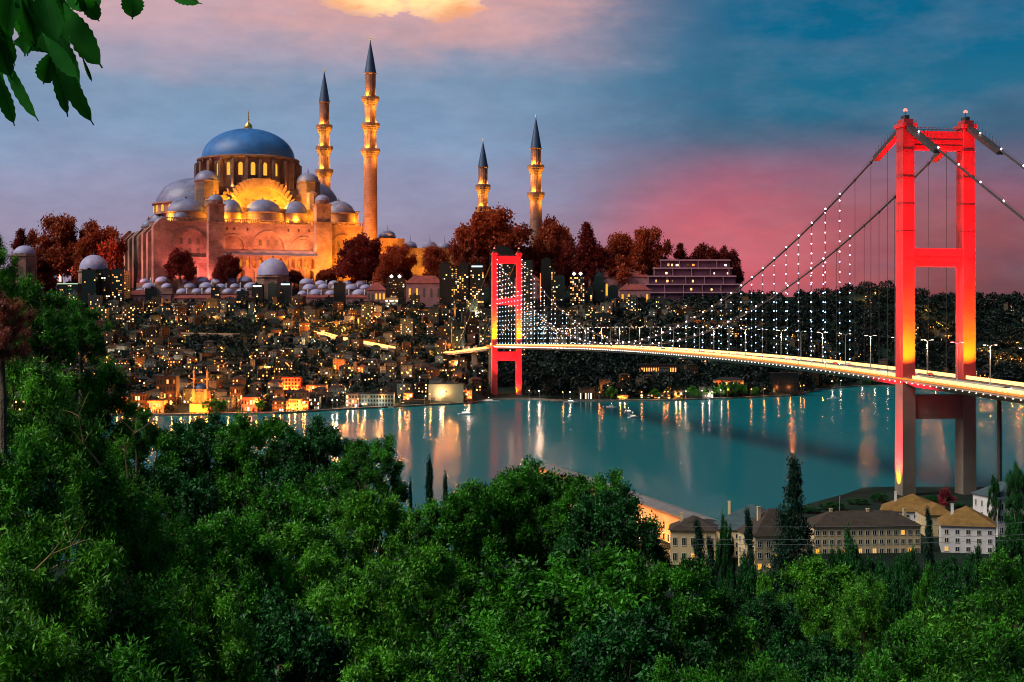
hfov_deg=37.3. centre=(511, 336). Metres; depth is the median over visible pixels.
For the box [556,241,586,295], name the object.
broadleaf tree
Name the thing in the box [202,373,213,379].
hillside house
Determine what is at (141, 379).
hillside house
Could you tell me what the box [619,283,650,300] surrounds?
stone house
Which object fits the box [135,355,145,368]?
hillside house
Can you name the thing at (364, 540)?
broadleaf tree
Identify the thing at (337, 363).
hillside house
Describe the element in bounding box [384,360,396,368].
hillside house
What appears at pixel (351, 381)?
hillside house
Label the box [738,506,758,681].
cypress tree
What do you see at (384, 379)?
hillside house
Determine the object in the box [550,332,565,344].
apartment block
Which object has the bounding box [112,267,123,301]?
skyscraper
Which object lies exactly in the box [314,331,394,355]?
road viaduct
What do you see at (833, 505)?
broadleaf tree
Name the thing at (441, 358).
hillside house
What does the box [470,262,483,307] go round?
skyscraper
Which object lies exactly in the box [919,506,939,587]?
cypress tree
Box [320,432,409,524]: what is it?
broadleaf tree
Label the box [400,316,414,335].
apartment block
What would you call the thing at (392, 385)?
hillside house
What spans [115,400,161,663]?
broadleaf tree
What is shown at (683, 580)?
broadleaf tree
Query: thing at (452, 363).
hillside house
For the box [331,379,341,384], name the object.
hillside house
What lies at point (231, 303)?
apartment block
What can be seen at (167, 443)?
broadleaf tree
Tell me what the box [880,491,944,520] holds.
waterfront house
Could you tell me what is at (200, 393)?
mosque
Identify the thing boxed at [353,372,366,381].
hillside house
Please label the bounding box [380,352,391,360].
hillside house
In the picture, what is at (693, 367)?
hillside house
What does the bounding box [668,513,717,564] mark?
waterfront house
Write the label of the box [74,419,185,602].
broadleaf tree
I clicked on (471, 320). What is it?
apartment block
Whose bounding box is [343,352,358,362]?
hillside house
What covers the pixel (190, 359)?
hillside house
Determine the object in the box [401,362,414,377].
hillside house
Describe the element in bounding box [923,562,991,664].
broadleaf tree
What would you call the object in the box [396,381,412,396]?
hillside house
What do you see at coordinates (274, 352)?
hillside house
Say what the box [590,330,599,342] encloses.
dark window
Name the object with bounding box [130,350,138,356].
hillside house
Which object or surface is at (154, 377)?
hillside house
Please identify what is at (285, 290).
skyscraper
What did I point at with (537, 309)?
apartment block
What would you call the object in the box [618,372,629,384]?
hillside house
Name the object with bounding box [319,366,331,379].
hillside house
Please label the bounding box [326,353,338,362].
hillside house
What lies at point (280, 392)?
hillside house
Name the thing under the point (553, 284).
skyscraper
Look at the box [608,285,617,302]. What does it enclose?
skyscraper
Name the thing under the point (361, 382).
hillside house
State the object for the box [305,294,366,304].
stone house
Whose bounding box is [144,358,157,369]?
hillside house
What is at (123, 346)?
hillside house
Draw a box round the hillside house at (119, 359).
[115,358,126,364]
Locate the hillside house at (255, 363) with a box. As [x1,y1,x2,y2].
[250,357,266,370]
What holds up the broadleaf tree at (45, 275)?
on the ground
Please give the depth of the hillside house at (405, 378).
1647.71 m
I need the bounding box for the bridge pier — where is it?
[997,400,1001,481]
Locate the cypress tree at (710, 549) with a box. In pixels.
[697,533,724,660]
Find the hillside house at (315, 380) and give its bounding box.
[308,378,322,383]
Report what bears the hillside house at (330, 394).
on the ground
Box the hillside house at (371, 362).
[364,358,375,366]
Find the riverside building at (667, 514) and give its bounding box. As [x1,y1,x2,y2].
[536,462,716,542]
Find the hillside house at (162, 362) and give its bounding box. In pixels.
[158,359,167,370]
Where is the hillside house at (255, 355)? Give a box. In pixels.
[249,352,262,358]
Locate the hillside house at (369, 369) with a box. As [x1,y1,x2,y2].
[363,365,378,380]
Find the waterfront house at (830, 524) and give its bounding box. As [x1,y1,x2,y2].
[805,508,920,553]
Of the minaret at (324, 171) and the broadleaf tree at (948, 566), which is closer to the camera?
the broadleaf tree at (948, 566)
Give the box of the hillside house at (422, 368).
[416,365,430,374]
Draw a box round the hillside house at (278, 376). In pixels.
[271,373,282,380]
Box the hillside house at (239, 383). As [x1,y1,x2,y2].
[229,382,244,390]
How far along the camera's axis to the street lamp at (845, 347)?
757.86 m
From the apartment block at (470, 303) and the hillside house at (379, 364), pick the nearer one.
the hillside house at (379, 364)
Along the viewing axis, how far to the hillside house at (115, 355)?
1750.36 m
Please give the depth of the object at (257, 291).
2546.30 m
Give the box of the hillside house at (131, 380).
[123,374,134,391]
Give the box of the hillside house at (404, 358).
[397,354,409,366]
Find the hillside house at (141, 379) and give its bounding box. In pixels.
[138,376,150,385]
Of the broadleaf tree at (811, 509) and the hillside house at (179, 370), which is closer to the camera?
the broadleaf tree at (811, 509)
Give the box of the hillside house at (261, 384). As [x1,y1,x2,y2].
[252,381,266,392]
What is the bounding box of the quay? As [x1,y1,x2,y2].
[9,385,894,416]
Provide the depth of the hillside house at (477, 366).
1816.32 m
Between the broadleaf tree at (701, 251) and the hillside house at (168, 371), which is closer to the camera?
the hillside house at (168, 371)
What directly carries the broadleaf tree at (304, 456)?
on the ground
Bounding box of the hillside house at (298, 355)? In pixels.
[295,353,305,358]
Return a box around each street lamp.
[695,327,703,351]
[758,329,766,356]
[817,332,827,362]
[840,333,851,365]
[864,335,876,368]
[920,339,933,375]
[951,342,963,379]
[983,344,997,384]
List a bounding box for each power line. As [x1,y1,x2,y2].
[693,522,1023,526]
[702,540,1006,544]
[712,534,1023,539]
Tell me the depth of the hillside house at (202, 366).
1656.41 m
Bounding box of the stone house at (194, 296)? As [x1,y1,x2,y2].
[172,294,250,301]
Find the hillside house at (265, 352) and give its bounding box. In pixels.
[259,349,268,357]
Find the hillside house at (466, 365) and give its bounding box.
[459,361,469,370]
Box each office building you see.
[124,271,130,299]
[386,296,397,306]
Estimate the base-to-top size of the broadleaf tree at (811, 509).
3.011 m
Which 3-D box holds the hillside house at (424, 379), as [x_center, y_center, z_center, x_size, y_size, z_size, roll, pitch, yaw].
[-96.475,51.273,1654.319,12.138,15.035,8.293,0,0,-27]
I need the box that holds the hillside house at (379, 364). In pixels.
[377,361,384,370]
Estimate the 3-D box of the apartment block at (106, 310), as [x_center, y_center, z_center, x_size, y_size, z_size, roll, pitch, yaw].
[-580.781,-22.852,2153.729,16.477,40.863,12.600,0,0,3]
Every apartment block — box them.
[69,290,81,301]
[88,293,102,308]
[95,306,109,321]
[108,298,122,312]
[122,304,133,324]
[129,299,143,313]
[206,297,219,312]
[224,296,236,310]
[291,294,305,308]
[304,308,318,320]
[361,302,372,323]
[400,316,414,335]
[409,293,419,314]
[428,307,440,326]
[441,311,449,321]
[444,319,455,334]
[451,320,463,329]
[451,327,463,350]
[454,302,465,321]
[461,310,474,321]
[463,317,478,333]
[467,298,477,316]
[479,332,490,355]
[480,324,490,333]
[481,308,490,316]
[503,343,514,361]
[511,340,525,355]
[522,308,532,324]
[522,310,529,327]
[522,326,533,343]
[531,306,541,317]
[545,320,560,333]
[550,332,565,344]
[567,306,576,320]
[570,317,582,333]
[578,325,589,344]
[583,307,596,319]
[586,326,600,344]
[591,303,599,313]
[593,314,602,326]
[596,322,607,339]
[598,311,610,324]
[600,301,613,316]
[605,334,621,343]
[626,295,636,311]
[655,296,666,308]
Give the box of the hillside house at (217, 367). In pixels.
[207,362,224,373]
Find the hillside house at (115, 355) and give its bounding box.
[108,353,120,360]
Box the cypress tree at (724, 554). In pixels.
[714,510,737,638]
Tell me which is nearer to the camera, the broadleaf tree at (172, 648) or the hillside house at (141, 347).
the broadleaf tree at (172, 648)
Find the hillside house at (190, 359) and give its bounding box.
[187,356,197,363]
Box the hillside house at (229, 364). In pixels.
[224,361,237,367]
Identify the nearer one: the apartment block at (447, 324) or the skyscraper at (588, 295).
the apartment block at (447, 324)
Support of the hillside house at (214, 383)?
on the ground
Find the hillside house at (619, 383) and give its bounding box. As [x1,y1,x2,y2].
[612,380,626,395]
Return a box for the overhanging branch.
[0,0,201,125]
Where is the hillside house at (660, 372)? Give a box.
[654,370,666,378]
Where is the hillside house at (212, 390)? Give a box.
[208,387,215,399]
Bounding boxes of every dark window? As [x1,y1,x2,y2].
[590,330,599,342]
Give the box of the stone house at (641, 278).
[588,267,647,298]
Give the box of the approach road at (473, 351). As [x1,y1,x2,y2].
[444,346,490,386]
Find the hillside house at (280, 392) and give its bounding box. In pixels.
[274,387,286,398]
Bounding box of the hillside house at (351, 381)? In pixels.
[349,378,359,387]
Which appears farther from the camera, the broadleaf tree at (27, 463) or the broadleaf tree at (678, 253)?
the broadleaf tree at (678, 253)
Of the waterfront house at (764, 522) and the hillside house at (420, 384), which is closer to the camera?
the waterfront house at (764, 522)
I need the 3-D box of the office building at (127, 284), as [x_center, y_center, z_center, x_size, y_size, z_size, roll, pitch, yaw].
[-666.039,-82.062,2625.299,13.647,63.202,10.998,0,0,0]
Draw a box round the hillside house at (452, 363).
[448,358,458,366]
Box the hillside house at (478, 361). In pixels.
[470,360,481,370]
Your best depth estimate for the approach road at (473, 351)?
1848.50 m
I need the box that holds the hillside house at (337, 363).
[333,357,347,371]
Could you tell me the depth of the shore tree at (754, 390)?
1750.86 m
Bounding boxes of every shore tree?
[200,400,210,410]
[211,398,220,409]
[218,400,227,411]
[254,399,264,410]
[605,386,617,397]
[648,388,660,398]
[685,385,698,397]
[699,388,710,395]
[709,386,718,395]
[716,383,727,396]
[721,384,733,396]
[731,382,741,395]
[741,384,746,395]
[749,387,759,394]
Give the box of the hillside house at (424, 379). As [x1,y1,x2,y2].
[417,377,428,383]
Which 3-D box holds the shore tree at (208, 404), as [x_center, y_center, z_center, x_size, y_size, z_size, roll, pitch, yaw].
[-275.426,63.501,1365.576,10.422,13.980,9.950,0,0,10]
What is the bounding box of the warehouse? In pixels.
[428,382,463,402]
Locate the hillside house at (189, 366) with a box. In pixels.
[184,363,195,370]
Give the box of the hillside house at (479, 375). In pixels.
[467,372,482,381]
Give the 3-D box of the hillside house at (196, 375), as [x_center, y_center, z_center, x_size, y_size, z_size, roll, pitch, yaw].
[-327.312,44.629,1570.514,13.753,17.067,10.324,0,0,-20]
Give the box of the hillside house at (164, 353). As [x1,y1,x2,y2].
[161,350,167,355]
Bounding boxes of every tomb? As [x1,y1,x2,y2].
[12,243,37,284]
[77,253,107,283]
[255,256,290,298]
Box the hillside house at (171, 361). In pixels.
[168,358,182,369]
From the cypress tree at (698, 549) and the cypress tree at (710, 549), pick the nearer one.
the cypress tree at (710, 549)
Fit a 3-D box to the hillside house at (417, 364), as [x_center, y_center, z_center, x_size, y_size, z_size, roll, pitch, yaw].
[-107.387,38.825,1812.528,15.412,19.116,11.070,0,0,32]
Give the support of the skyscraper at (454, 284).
on the ground
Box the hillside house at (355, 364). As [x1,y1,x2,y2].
[353,360,367,370]
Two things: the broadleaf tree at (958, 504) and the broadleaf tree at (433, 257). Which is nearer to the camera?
the broadleaf tree at (958, 504)
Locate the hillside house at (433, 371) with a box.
[426,367,439,377]
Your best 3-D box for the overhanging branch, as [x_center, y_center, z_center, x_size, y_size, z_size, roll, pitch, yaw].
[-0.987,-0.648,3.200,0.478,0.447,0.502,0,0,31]
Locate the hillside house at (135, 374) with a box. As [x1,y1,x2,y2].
[121,370,137,384]
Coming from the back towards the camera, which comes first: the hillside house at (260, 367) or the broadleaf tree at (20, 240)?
the broadleaf tree at (20, 240)
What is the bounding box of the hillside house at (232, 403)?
[218,394,237,408]
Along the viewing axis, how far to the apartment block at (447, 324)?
2170.61 m
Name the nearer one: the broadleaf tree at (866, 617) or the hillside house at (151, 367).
the broadleaf tree at (866, 617)
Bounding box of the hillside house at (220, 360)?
[213,357,223,363]
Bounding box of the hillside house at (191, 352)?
[182,349,195,356]
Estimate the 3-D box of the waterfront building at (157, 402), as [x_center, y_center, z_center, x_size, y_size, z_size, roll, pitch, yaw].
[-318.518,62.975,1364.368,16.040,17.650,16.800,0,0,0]
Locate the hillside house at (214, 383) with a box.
[203,378,223,388]
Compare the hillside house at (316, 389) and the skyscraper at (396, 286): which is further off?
the skyscraper at (396, 286)
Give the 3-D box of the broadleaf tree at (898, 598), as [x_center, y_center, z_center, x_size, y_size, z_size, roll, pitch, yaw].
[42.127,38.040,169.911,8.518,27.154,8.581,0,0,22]
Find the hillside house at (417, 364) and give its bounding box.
[414,361,429,367]
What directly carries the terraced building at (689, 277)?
on the ground
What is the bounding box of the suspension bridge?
[458,108,1023,495]
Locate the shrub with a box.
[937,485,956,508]
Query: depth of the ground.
1722.14 m
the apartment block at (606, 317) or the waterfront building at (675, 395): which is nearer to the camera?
the waterfront building at (675, 395)
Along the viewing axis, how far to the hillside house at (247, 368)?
1620.88 m
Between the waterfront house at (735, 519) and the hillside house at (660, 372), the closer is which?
the waterfront house at (735, 519)
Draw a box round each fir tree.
[408,476,412,583]
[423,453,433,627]
[441,470,450,678]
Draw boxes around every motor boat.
[458,409,471,414]
[482,399,499,401]
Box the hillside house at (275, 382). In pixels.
[268,379,282,388]
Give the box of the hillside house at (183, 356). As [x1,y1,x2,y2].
[174,352,190,366]
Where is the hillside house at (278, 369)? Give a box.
[274,365,286,372]
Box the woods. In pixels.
[6,280,1023,411]
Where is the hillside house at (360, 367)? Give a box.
[357,364,366,373]
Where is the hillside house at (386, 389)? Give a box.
[380,386,390,391]
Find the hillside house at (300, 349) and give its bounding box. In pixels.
[294,346,306,357]
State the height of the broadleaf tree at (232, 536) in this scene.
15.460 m
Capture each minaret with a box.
[315,69,332,188]
[361,37,379,285]
[475,143,490,211]
[527,116,544,247]
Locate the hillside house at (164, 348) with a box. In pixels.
[161,346,172,350]
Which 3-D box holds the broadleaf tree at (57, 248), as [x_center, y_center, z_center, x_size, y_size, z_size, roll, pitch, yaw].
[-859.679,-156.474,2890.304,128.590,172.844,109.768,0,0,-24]
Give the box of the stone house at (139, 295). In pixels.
[131,289,144,301]
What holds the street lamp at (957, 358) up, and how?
on the suspension bridge
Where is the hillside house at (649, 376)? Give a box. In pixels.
[643,374,653,380]
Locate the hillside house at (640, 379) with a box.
[636,376,650,384]
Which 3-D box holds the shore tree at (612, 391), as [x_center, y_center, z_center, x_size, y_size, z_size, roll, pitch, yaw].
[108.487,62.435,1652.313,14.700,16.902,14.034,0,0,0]
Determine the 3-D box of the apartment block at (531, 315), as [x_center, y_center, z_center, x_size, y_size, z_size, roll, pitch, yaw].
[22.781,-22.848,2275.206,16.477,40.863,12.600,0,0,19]
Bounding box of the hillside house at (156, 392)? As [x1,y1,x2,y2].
[147,388,164,398]
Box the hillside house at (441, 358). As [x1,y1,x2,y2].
[435,353,448,366]
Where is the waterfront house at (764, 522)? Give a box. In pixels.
[736,506,807,573]
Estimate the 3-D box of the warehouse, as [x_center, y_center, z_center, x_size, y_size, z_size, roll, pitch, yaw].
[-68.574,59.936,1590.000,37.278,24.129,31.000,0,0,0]
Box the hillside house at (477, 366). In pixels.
[471,364,483,376]
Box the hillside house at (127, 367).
[117,364,133,371]
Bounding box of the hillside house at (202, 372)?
[192,369,205,374]
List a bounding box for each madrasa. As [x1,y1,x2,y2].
[136,276,174,300]
[174,276,254,296]
[295,278,371,295]
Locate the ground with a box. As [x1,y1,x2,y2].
[4,286,1023,681]
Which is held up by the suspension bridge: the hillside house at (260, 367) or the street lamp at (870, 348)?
the street lamp at (870, 348)
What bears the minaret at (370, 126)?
on the ground
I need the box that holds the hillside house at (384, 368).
[380,364,393,375]
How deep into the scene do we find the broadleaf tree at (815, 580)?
103.81 m
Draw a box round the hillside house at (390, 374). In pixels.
[385,370,395,379]
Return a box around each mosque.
[120,111,385,294]
[190,370,210,411]
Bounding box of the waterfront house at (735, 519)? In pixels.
[712,501,766,557]
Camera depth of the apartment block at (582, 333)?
2058.51 m
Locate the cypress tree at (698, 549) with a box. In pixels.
[684,517,705,648]
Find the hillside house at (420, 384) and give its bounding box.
[414,381,427,393]
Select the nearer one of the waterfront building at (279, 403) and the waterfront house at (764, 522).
the waterfront house at (764, 522)
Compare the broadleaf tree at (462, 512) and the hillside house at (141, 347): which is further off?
the hillside house at (141, 347)
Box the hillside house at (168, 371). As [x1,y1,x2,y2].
[163,368,172,374]
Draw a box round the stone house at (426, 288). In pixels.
[406,274,438,306]
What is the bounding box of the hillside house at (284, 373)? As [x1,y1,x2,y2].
[280,371,289,375]
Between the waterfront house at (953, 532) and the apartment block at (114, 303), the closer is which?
the waterfront house at (953, 532)
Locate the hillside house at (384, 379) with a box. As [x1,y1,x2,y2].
[378,376,391,386]
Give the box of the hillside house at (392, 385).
[386,380,400,392]
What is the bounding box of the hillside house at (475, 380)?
[469,376,481,395]
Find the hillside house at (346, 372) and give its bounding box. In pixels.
[338,368,351,382]
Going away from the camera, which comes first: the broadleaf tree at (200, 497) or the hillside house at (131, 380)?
the broadleaf tree at (200, 497)
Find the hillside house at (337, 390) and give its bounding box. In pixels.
[328,384,346,401]
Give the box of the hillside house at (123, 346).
[116,343,130,354]
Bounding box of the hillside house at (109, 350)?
[103,347,115,352]
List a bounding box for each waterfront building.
[129,390,149,411]
[146,397,167,411]
[156,373,179,405]
[230,384,245,405]
[241,393,260,410]
[272,397,287,410]
[281,374,302,389]
[287,395,302,409]
[302,400,308,408]
[306,382,327,391]
[310,394,321,408]
[345,390,359,406]
[359,391,394,407]
[401,397,424,403]
[403,390,413,398]
[464,387,472,398]
[579,386,594,398]
[599,377,611,391]
[617,393,627,397]
[637,362,676,372]
[639,391,670,397]
[673,388,682,397]
[698,384,713,396]
[713,377,743,385]
[770,371,798,395]
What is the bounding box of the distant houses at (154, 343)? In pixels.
[7,294,1023,384]
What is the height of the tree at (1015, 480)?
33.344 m
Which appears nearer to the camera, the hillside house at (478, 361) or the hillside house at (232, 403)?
the hillside house at (232, 403)
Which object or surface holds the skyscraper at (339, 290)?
on the ground
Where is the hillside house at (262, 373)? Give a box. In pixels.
[257,368,268,380]
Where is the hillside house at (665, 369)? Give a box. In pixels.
[658,367,668,373]
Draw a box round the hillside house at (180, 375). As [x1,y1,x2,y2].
[169,372,184,378]
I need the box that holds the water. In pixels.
[7,386,1023,560]
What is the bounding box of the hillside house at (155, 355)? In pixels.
[149,353,161,359]
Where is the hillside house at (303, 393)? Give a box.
[293,389,309,408]
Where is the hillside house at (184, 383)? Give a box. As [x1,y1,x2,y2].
[180,379,192,390]
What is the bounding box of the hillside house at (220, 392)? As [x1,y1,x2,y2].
[214,389,229,400]
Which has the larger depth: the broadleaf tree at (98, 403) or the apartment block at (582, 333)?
the apartment block at (582, 333)
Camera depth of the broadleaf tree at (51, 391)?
25.78 m
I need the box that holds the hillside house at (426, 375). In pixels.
[419,374,430,378]
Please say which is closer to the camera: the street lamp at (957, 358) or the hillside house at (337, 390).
the street lamp at (957, 358)
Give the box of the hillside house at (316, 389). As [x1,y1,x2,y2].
[312,387,327,393]
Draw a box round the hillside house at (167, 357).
[159,356,169,359]
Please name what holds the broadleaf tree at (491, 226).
on the ground
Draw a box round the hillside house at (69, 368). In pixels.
[64,367,76,373]
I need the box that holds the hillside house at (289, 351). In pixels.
[280,347,293,355]
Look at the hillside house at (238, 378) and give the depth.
1514.35 m
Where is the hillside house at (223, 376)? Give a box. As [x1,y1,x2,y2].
[215,372,227,382]
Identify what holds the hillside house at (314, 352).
on the ground
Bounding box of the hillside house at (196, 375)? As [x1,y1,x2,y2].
[189,372,201,380]
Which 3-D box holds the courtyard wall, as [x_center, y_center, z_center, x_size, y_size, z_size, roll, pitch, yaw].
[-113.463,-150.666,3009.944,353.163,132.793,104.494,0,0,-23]
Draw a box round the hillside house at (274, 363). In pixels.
[267,360,279,370]
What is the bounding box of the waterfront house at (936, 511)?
[914,502,949,536]
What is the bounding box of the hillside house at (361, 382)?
[355,380,366,386]
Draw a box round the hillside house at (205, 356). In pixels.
[200,351,213,361]
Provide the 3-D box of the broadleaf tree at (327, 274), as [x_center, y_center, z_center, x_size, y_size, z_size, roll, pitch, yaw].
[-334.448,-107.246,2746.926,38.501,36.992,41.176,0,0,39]
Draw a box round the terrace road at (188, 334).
[159,332,246,339]
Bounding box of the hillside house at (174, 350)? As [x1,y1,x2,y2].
[168,349,180,352]
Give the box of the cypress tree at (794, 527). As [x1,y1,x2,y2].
[760,453,824,655]
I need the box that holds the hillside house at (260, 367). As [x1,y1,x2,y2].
[257,364,270,369]
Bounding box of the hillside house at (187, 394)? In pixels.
[182,385,192,403]
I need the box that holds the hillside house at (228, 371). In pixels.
[223,366,233,379]
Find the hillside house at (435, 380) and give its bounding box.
[429,377,442,382]
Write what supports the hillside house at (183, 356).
on the ground
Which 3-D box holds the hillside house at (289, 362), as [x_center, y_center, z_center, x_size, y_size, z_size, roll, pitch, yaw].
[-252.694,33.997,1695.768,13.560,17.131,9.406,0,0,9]
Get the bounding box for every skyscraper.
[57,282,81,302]
[82,268,98,301]
[99,268,111,302]
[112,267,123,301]
[145,286,158,301]
[211,285,220,299]
[236,289,248,306]
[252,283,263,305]
[268,282,277,302]
[280,280,291,302]
[325,295,333,306]
[334,280,345,304]
[386,275,404,304]
[439,261,451,308]
[451,265,458,308]
[459,261,468,304]
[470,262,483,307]
[489,245,514,308]
[522,258,532,308]
[540,257,550,307]
[551,269,555,299]
[556,274,564,305]
[569,272,584,305]
[585,285,591,304]
[593,271,604,304]
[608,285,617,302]
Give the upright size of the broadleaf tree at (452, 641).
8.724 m
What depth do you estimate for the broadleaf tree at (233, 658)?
25.81 m
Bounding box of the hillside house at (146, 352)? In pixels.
[140,347,151,356]
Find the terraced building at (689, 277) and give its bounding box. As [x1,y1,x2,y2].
[645,259,741,300]
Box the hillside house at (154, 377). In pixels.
[152,374,163,379]
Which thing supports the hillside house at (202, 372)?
on the ground
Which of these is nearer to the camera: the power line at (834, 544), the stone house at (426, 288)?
the power line at (834, 544)
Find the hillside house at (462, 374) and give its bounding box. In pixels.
[452,371,466,383]
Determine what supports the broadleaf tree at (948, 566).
on the ground
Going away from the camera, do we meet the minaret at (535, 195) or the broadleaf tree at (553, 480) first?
the broadleaf tree at (553, 480)
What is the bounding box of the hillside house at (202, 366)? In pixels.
[193,363,206,370]
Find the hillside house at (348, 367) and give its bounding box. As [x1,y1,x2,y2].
[339,364,352,372]
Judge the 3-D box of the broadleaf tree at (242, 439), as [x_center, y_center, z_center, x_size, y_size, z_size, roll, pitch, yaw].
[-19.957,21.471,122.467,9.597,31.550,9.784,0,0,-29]
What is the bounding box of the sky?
[0,0,1023,299]
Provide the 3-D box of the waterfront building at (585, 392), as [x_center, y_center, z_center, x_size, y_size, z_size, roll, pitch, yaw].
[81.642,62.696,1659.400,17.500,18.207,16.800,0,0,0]
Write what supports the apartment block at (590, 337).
on the ground
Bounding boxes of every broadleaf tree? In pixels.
[0,235,23,317]
[0,290,39,587]
[0,426,82,596]
[0,500,128,681]
[0,585,108,681]
[3,270,90,676]
[5,353,88,673]
[8,228,30,259]
[25,211,86,282]
[28,392,150,681]
[32,556,209,681]
[36,253,59,291]
[38,627,191,681]
[53,295,118,403]
[57,355,144,627]
[70,218,127,278]
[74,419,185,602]
[99,425,210,527]
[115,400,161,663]
[121,463,221,591]
[124,512,220,642]
[141,409,252,516]
[141,619,266,681]
[144,565,263,681]
[162,506,298,672]
[163,247,197,284]
[205,409,306,536]
[211,252,242,284]
[215,470,344,675]
[229,517,356,629]
[233,582,360,681]
[264,413,359,521]
[281,554,429,681]
[289,269,303,287]
[315,268,336,284]
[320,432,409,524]
[321,484,425,600]
[331,231,384,284]
[334,639,448,681]
[366,537,491,678]
[372,242,420,283]
[401,540,650,681]
[403,477,545,624]
[407,604,571,681]
[420,243,452,278]
[444,223,488,299]
[449,202,541,286]
[468,463,559,680]
[481,454,642,665]
[513,245,540,278]
[531,213,575,275]
[532,466,639,681]
[545,480,672,605]
[545,601,721,681]
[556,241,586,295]
[573,221,601,287]
[579,241,616,290]
[601,231,641,287]
[613,547,759,681]
[622,226,675,281]
[646,651,740,681]
[672,243,687,258]
[686,242,722,258]
[716,245,744,288]
[721,552,773,656]
[722,589,811,681]
[739,649,803,681]
[746,567,792,677]
[755,631,857,681]
[774,552,887,664]
[775,583,795,594]
[802,506,821,512]
[812,645,914,681]
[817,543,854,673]
[819,502,844,509]
[826,569,898,670]
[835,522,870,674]
[846,498,869,503]
[851,555,917,677]
[851,611,961,681]
[863,555,890,577]
[869,493,888,501]
[889,551,919,617]
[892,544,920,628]
[898,658,973,681]
[901,589,1023,680]
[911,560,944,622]
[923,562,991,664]
[925,494,938,503]
[934,554,960,583]
[949,503,965,506]
[952,613,1023,681]
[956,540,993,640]
[964,545,1023,654]
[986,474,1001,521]
[992,563,1023,669]
[996,507,1023,608]
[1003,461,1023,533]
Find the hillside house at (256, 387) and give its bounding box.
[247,385,262,391]
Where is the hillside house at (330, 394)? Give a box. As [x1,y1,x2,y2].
[316,390,331,402]
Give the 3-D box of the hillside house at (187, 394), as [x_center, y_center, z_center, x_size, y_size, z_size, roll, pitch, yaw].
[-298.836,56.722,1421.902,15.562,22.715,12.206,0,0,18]
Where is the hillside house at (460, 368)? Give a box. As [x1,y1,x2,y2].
[452,366,464,371]
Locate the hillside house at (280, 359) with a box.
[275,357,288,361]
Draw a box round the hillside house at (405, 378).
[402,376,413,380]
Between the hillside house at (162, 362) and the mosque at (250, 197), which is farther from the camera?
the mosque at (250, 197)
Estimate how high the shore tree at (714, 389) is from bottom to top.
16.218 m
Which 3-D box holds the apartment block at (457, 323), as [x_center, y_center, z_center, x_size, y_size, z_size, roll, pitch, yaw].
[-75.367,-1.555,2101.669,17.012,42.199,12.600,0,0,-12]
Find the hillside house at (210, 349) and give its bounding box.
[204,347,215,356]
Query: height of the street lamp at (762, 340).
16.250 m
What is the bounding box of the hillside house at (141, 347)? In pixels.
[136,345,145,349]
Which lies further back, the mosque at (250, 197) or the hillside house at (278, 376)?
the mosque at (250, 197)
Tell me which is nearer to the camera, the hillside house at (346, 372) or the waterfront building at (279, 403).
the waterfront building at (279, 403)
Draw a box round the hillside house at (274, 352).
[268,349,282,359]
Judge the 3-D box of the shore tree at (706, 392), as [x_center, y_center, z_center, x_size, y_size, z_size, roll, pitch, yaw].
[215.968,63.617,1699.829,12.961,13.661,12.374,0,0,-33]
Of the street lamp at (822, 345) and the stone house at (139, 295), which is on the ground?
the stone house at (139, 295)
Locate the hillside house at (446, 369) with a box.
[439,367,453,376]
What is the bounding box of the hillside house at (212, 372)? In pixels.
[206,370,216,377]
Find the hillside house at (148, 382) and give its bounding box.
[143,379,155,386]
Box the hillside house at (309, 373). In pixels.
[303,371,318,378]
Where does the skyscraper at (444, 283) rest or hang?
on the ground
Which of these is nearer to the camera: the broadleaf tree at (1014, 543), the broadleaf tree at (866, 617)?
the broadleaf tree at (866, 617)
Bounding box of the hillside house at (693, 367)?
[684,363,697,376]
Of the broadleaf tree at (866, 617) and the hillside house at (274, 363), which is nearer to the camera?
the broadleaf tree at (866, 617)
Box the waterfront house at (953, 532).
[937,504,996,553]
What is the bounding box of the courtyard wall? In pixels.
[377,228,488,288]
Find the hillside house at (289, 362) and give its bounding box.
[279,360,292,370]
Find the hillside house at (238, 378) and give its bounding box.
[231,375,246,385]
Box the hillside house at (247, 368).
[240,364,252,377]
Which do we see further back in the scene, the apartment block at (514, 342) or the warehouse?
the apartment block at (514, 342)
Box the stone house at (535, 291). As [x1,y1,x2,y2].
[515,275,539,300]
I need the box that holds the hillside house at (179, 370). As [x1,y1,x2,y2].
[173,367,186,376]
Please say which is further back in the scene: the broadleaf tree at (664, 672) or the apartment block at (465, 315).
the apartment block at (465, 315)
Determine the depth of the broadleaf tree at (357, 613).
62.68 m
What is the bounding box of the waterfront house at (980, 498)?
[971,481,1023,536]
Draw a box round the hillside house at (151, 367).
[147,365,158,370]
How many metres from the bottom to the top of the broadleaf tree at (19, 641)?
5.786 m
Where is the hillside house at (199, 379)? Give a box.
[195,376,205,384]
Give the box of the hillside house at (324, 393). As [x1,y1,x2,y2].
[316,392,328,404]
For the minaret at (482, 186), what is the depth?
3400.55 m
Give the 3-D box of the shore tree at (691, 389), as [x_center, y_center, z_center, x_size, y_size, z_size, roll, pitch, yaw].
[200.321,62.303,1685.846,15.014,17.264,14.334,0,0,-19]
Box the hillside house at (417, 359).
[410,357,423,362]
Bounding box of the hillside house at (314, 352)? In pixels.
[308,348,320,359]
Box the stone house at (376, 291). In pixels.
[366,281,386,305]
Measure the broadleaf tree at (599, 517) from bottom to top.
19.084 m
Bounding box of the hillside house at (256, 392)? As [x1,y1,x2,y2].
[246,390,261,395]

